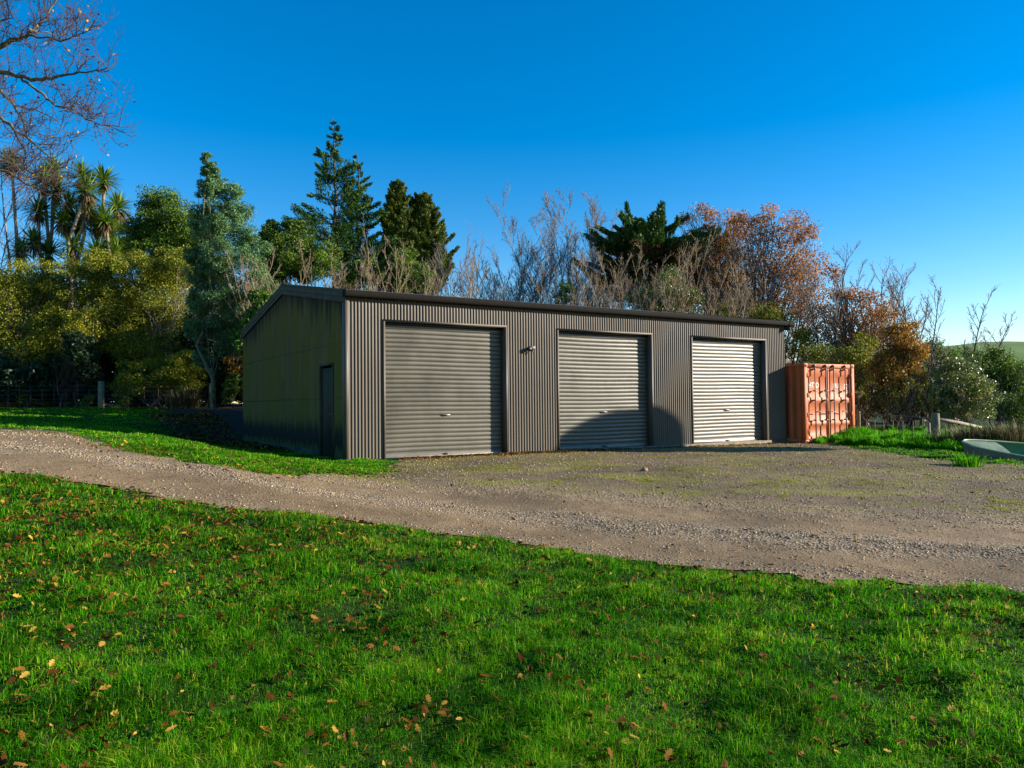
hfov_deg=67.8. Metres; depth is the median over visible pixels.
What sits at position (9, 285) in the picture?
hedge shrub
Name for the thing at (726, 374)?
roller door
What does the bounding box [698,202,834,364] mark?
autumn tree
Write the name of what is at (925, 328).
bare tree
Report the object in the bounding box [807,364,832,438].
door
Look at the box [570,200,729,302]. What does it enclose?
macrocarpa tree
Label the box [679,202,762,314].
autumn tree
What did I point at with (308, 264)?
bare shrub
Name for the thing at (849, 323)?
autumn tree
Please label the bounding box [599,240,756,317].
bare shrub
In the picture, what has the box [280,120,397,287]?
macrocarpa tree
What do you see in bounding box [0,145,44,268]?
bare tree
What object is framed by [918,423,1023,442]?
tussock
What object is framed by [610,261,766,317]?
bare shrub
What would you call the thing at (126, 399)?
green sapling
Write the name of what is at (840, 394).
door
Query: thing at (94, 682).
fallen leaves
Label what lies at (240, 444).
fallen leaves
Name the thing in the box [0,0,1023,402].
sky
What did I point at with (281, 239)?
broadleaf tree
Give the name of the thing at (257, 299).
leafy shrub
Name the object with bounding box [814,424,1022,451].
bank grass
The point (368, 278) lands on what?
bare shrub
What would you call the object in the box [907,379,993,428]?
bare shrub
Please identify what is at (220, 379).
understory bush
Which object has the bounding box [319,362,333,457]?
side door
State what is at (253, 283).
bare shrub
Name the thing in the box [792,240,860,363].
bare tree
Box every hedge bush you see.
[827,335,991,422]
[917,355,1009,427]
[963,344,1023,427]
[1004,361,1023,426]
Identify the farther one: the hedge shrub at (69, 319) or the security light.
the hedge shrub at (69, 319)
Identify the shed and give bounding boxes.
[240,284,793,459]
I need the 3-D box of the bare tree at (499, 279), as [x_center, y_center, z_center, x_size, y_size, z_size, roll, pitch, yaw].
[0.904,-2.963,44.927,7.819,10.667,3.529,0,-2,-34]
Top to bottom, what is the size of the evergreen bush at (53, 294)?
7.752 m
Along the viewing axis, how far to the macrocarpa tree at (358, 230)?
46.77 m
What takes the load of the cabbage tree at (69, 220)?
on the ground at (232, 415)
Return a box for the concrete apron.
[398,442,805,460]
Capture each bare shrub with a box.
[218,249,371,319]
[259,239,436,294]
[320,213,477,296]
[369,235,505,299]
[530,233,701,312]
[567,223,756,315]
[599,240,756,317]
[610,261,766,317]
[854,368,934,429]
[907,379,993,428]
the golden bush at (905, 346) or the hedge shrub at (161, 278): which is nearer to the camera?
the golden bush at (905, 346)
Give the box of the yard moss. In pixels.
[348,445,1023,512]
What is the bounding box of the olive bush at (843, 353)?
[795,331,902,425]
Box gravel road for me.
[0,429,1023,592]
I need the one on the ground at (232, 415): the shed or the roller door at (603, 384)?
the shed
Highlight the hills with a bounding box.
[785,341,1023,369]
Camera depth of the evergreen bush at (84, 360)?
34.64 m
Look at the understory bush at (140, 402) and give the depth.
36.31 m
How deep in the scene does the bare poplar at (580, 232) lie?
45.95 m
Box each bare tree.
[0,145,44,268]
[0,146,57,321]
[414,258,545,301]
[419,232,603,305]
[470,241,584,301]
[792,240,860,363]
[848,256,933,424]
[880,275,1017,427]
[881,267,949,425]
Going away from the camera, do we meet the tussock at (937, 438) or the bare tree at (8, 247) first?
the tussock at (937, 438)
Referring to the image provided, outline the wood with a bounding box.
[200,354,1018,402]
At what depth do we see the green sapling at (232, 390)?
33.42 m
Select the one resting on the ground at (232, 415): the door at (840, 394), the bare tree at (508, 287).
the bare tree at (508, 287)
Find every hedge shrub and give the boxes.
[0,257,58,406]
[24,247,140,406]
[74,245,200,406]
[108,349,207,406]
[206,295,248,406]
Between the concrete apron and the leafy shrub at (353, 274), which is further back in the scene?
the leafy shrub at (353, 274)
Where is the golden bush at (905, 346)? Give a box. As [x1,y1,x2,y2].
[854,318,930,426]
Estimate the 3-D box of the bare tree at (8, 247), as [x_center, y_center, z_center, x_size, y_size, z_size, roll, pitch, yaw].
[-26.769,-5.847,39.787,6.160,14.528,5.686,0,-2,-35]
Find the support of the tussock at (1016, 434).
on the ground at (232, 415)
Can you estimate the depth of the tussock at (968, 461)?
15.61 m
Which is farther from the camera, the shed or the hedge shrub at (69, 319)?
the hedge shrub at (69, 319)
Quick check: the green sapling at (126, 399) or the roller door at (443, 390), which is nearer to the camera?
the roller door at (443, 390)
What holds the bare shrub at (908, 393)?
on the ground at (232, 415)
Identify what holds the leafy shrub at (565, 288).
on the ground at (232, 415)
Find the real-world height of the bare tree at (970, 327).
7.057 m
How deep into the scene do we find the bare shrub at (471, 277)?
33.42 m
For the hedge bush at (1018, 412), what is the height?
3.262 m
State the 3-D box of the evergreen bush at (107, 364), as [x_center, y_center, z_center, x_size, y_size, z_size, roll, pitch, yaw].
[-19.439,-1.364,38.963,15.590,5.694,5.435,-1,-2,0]
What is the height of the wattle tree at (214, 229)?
11.477 m
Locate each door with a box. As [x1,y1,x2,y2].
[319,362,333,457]
[385,325,501,457]
[559,333,647,449]
[692,339,761,442]
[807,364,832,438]
[829,365,852,436]
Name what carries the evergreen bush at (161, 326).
on the ground at (232, 415)
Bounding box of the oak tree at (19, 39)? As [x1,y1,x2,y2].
[0,0,140,226]
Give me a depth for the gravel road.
9.36 m
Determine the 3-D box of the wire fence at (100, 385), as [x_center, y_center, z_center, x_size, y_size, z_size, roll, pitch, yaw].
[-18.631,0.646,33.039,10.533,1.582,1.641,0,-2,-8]
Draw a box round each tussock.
[151,389,209,409]
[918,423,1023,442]
[925,434,951,441]
[946,451,988,467]
[950,421,1023,442]
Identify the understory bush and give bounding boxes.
[22,377,116,406]
[105,371,191,406]
[179,360,242,406]
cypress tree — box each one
[375,178,421,290]
[404,191,460,294]
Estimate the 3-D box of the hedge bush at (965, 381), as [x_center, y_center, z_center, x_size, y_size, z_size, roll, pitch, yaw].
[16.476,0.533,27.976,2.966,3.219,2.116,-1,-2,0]
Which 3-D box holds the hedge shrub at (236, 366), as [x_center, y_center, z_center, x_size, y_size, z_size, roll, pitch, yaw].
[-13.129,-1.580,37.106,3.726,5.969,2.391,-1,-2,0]
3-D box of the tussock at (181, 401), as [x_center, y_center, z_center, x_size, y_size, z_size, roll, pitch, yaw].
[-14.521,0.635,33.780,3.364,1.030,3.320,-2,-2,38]
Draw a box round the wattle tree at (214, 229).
[182,152,279,409]
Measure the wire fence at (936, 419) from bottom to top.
1.245 m
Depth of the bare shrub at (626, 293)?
32.74 m
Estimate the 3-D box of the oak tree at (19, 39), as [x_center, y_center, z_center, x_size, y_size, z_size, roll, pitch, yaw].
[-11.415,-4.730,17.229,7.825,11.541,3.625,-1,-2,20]
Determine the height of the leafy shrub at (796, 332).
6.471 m
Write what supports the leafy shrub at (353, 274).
on the ground at (232, 415)
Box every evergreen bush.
[0,268,104,405]
[0,306,241,405]
[0,355,65,407]
[40,272,250,405]
[44,330,104,406]
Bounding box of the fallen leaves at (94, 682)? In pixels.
[0,440,1023,767]
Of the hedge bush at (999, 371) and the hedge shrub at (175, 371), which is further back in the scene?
the hedge shrub at (175, 371)
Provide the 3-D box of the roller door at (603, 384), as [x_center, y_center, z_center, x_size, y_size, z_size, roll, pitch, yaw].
[2.387,0.136,19.945,3.026,3.061,0.080,0,-2,-31]
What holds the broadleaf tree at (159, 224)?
on the ground at (232, 415)
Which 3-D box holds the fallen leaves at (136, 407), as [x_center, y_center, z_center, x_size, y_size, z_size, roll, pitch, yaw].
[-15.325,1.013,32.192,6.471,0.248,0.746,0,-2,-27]
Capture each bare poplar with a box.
[486,182,635,306]
[528,190,627,307]
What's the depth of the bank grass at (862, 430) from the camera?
23.63 m
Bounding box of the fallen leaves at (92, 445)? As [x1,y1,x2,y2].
[6,429,1023,581]
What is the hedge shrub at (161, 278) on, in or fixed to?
on the ground at (232, 415)
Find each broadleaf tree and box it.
[110,183,203,305]
[250,218,343,291]
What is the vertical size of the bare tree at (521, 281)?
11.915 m
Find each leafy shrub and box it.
[229,288,273,387]
[338,247,438,293]
[554,282,575,304]
[622,264,706,313]
[704,297,829,363]
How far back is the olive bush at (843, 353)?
32.83 m
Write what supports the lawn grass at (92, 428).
on the ground at (232, 415)
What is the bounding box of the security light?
[527,346,534,352]
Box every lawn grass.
[0,406,399,475]
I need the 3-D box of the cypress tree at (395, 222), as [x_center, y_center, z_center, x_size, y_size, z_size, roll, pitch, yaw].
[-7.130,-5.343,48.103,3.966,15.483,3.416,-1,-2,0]
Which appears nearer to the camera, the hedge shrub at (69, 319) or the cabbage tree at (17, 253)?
the hedge shrub at (69, 319)
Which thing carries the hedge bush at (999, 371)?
on the ground at (232, 415)
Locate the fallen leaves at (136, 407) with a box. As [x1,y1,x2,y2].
[61,406,221,409]
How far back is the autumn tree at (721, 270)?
39.62 m
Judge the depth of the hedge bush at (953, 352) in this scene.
41.70 m
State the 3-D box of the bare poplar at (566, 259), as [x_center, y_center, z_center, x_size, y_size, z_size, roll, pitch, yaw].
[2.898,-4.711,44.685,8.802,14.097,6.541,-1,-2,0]
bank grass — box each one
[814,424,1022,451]
[830,425,879,442]
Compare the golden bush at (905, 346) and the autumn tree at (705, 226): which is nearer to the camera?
the golden bush at (905, 346)
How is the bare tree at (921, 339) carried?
on the ground at (232, 415)
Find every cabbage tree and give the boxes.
[0,144,38,341]
[13,151,74,345]
[38,159,108,405]
[71,159,138,365]
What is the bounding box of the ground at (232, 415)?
[0,403,1023,767]
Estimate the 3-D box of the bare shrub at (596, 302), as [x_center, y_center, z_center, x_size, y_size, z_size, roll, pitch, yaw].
[6.832,-2.524,35.763,7.549,9.527,8.209,0,-2,-14]
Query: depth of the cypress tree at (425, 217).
48.42 m
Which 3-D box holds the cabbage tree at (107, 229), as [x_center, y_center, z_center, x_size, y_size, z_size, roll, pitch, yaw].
[-21.262,-5.110,39.599,3.420,13.014,3.443,-1,-2,0]
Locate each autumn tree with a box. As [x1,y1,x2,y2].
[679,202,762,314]
[688,223,748,314]
[693,222,787,317]
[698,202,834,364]
[797,262,904,426]
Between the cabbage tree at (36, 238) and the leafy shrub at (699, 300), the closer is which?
the leafy shrub at (699, 300)
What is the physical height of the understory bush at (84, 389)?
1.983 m
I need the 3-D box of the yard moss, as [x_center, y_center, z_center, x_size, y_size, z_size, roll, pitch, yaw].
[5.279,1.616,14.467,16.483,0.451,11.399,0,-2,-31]
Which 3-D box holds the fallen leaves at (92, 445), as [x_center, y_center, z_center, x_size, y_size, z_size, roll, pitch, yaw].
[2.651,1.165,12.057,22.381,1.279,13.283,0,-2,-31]
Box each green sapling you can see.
[114,391,136,407]
[221,371,239,408]
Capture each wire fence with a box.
[0,381,210,407]
[857,411,981,436]
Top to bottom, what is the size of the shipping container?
2.448 m
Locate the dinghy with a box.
[961,439,1023,459]
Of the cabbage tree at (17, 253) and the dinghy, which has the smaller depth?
the dinghy
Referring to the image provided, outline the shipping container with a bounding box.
[785,363,854,442]
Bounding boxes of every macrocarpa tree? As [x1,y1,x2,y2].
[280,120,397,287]
[320,154,384,277]
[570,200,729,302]
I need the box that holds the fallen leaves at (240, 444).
[142,412,288,451]

